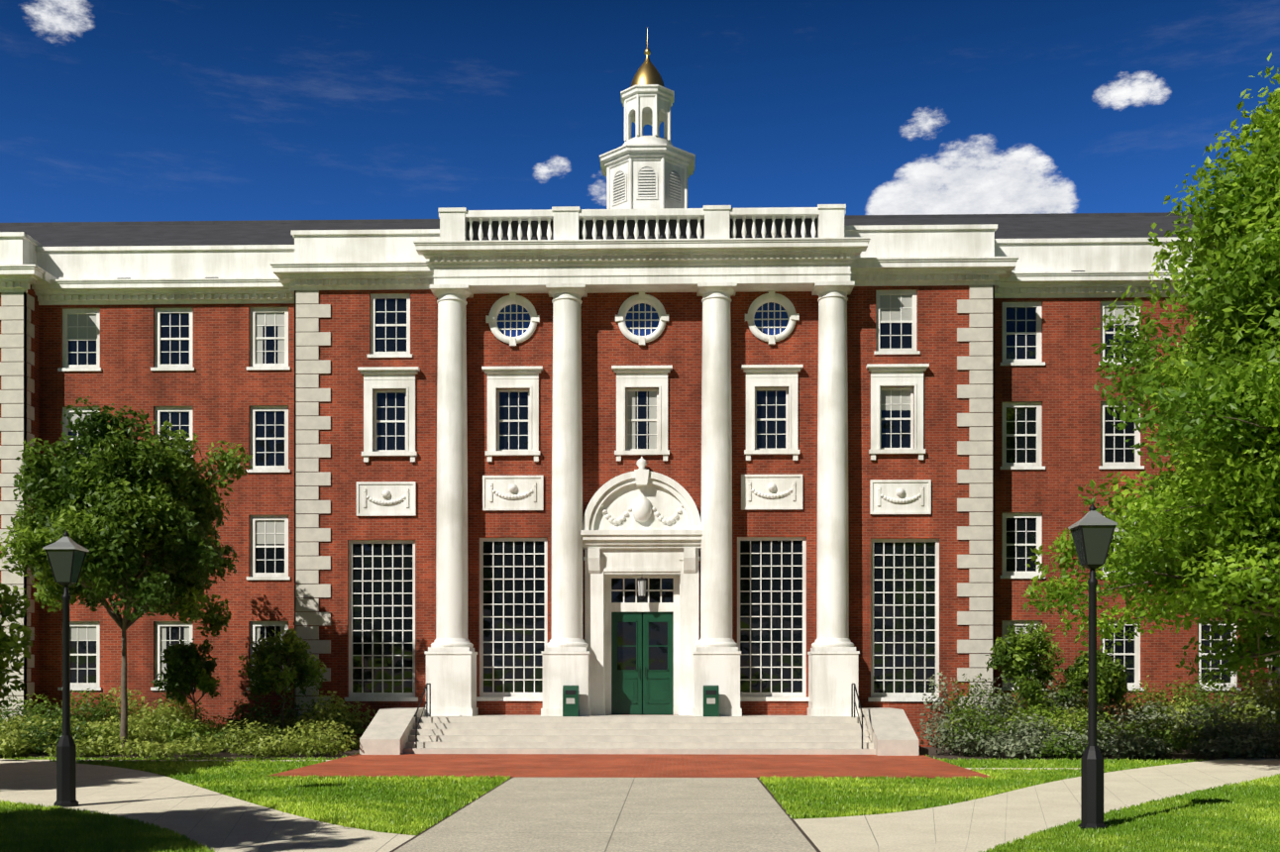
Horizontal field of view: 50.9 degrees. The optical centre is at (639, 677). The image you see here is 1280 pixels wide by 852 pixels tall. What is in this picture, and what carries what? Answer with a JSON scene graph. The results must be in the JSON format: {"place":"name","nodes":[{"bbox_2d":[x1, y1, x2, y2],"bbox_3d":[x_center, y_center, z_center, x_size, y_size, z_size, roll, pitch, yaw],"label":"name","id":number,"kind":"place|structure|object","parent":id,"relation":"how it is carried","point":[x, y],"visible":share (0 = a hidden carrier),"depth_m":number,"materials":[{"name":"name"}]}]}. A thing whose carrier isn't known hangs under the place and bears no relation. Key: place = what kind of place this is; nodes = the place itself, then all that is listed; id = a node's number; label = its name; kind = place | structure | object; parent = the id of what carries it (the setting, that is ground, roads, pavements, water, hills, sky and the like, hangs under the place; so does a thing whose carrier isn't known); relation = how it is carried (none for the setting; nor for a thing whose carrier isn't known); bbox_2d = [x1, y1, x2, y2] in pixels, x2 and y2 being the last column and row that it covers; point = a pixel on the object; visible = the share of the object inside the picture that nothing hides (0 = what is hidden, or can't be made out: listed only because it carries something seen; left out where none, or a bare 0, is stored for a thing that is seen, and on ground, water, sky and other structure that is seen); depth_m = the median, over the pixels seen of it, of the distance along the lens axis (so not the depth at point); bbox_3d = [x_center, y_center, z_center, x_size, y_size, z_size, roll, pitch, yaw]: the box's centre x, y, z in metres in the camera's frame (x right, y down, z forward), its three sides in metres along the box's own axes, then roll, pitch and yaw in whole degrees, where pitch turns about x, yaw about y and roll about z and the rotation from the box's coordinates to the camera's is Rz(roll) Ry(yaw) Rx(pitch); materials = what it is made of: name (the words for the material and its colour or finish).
{"place":"outdoors","nodes":[
{"label":"outdoors","id":0,"kind":"place"},
{"bbox_2d":[0,214,1279,746],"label":"building walls","id":1,"kind":"structure","parent":0,"point":[220,389],"depth_m":39.72,"materials":[{"name":"red brick"}]},
{"bbox_2d":[0,751,1279,851],"bbox_3d":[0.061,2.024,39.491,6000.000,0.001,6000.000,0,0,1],"label":"ground","id":2,"kind":"structure","parent":0,"point":[973,766],"depth_m":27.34,"materials":[{"name":"green plant"}]},
{"bbox_2d":[0,582,33,707],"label":"tree","id":3,"kind":"object","parent":2,"relation":"on","point":[8,643],"visible":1,"depth_m":27.09,"materials":[{"name":"green plant"}]},
{"bbox_2d":[0,396,252,755],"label":"tree","id":4,"kind":"object","parent":2,"relation":"on","point":[123,506],"visible":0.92,"depth_m":33.19,"materials":[{"name":"green plant"}]},
{"bbox_2d":[150,638,221,734],"bbox_3d":[-12.639,0.489,37.252,1.847,3.170,1.753,0,0,-24],"label":"tree","id":5,"kind":"object","parent":2,"relation":"on","point":[188,670],"visible":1,"depth_m":36.82,"materials":[{"name":"green plant"}]},
{"bbox_2d":[0,686,375,757],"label":"shrubs","id":6,"kind":"object","parent":2,"relation":"on","point":[155,732],"visible":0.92,"depth_m":35.83,"materials":[{"name":"green plant"}]},
{"bbox_2d":[237,628,327,732],"bbox_3d":[-9.928,0.341,37.493,2.475,3.465,1.873,0,0,1],"label":"tree","id":7,"kind":"object","parent":2,"relation":"on","point":[289,653],"visible":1,"depth_m":37.27,"materials":[{"name":"green plant"}]},
{"bbox_2d":[0,746,1279,851],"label":"paths","id":8,"kind":"structure","parent":2,"relation":"on","point":[623,802],"depth_m":21.48,"materials":[{"name":"concrete"}]},
{"bbox_2d":[43,530,89,807],"bbox_3d":[-9.015,-0.156,21.119,0.495,4.360,0.495,0,0,1],"label":"lamp post","id":9,"kind":"object","parent":8,"relation":"on","point":[65,554],"visible":1,"depth_m":21.03,"materials":[{"name":"black metal"}]},
{"bbox_2d":[0,27,1279,755],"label":"building","id":10,"kind":"structure","parent":2,"relation":"on","point":[640,668],"depth_m":39.44,"materials":[{"name":"brick"}]},
{"bbox_2d":[984,621,1065,717],"bbox_3d":[10.575,0.254,36.715,2.207,3.639,1.915,0,0,-27],"label":"tree","id":11,"kind":"object","parent":2,"relation":"on","point":[1016,655],"visible":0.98,"depth_m":36.32,"materials":[{"name":"green plant"}]},
{"bbox_2d":[1054,646,1129,732],"bbox_3d":[12.438,0.619,36.408,1.970,2.910,1.827,0,0,-16],"label":"tree","id":12,"kind":"object","parent":2,"relation":"on","point":[1111,679],"visible":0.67,"depth_m":36.13,"materials":[{"name":"green plant"}]},
{"bbox_2d":[1067,502,1117,829],"bbox_3d":[6.005,-0.156,17.830,0.495,4.360,0.495,0,0,1],"label":"lamp post","id":13,"kind":"object","parent":2,"relation":"on","point":[1092,531],"visible":0.96,"depth_m":17.73,"materials":[{"name":"black metal"}]},
{"bbox_2d":[917,667,1279,758],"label":"shrubs","id":14,"kind":"object","parent":2,"relation":"on","point":[1248,729],"visible":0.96,"depth_m":34.78,"materials":[{"name":"green plant"}]},
{"bbox_2d":[1021,457,1279,689],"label":"tree","id":15,"kind":"object","parent":2,"relation":"on","point":[1226,595],"visible":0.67,"depth_m":29.20,"materials":[{"name":"green plant"}]},
{"bbox_2d":[1090,51,1279,594],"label":"tree","id":16,"kind":"object","parent":2,"relation":"on","point":[1220,387],"visible":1,"depth_m":26.16,"materials":[{"name":"green plant"}]},
{"bbox_2d":[0,0,1279,222],"label":"sky","id":17,"kind":"structure","parent":0,"point":[111,110],"materials":[{"name":"blue"}]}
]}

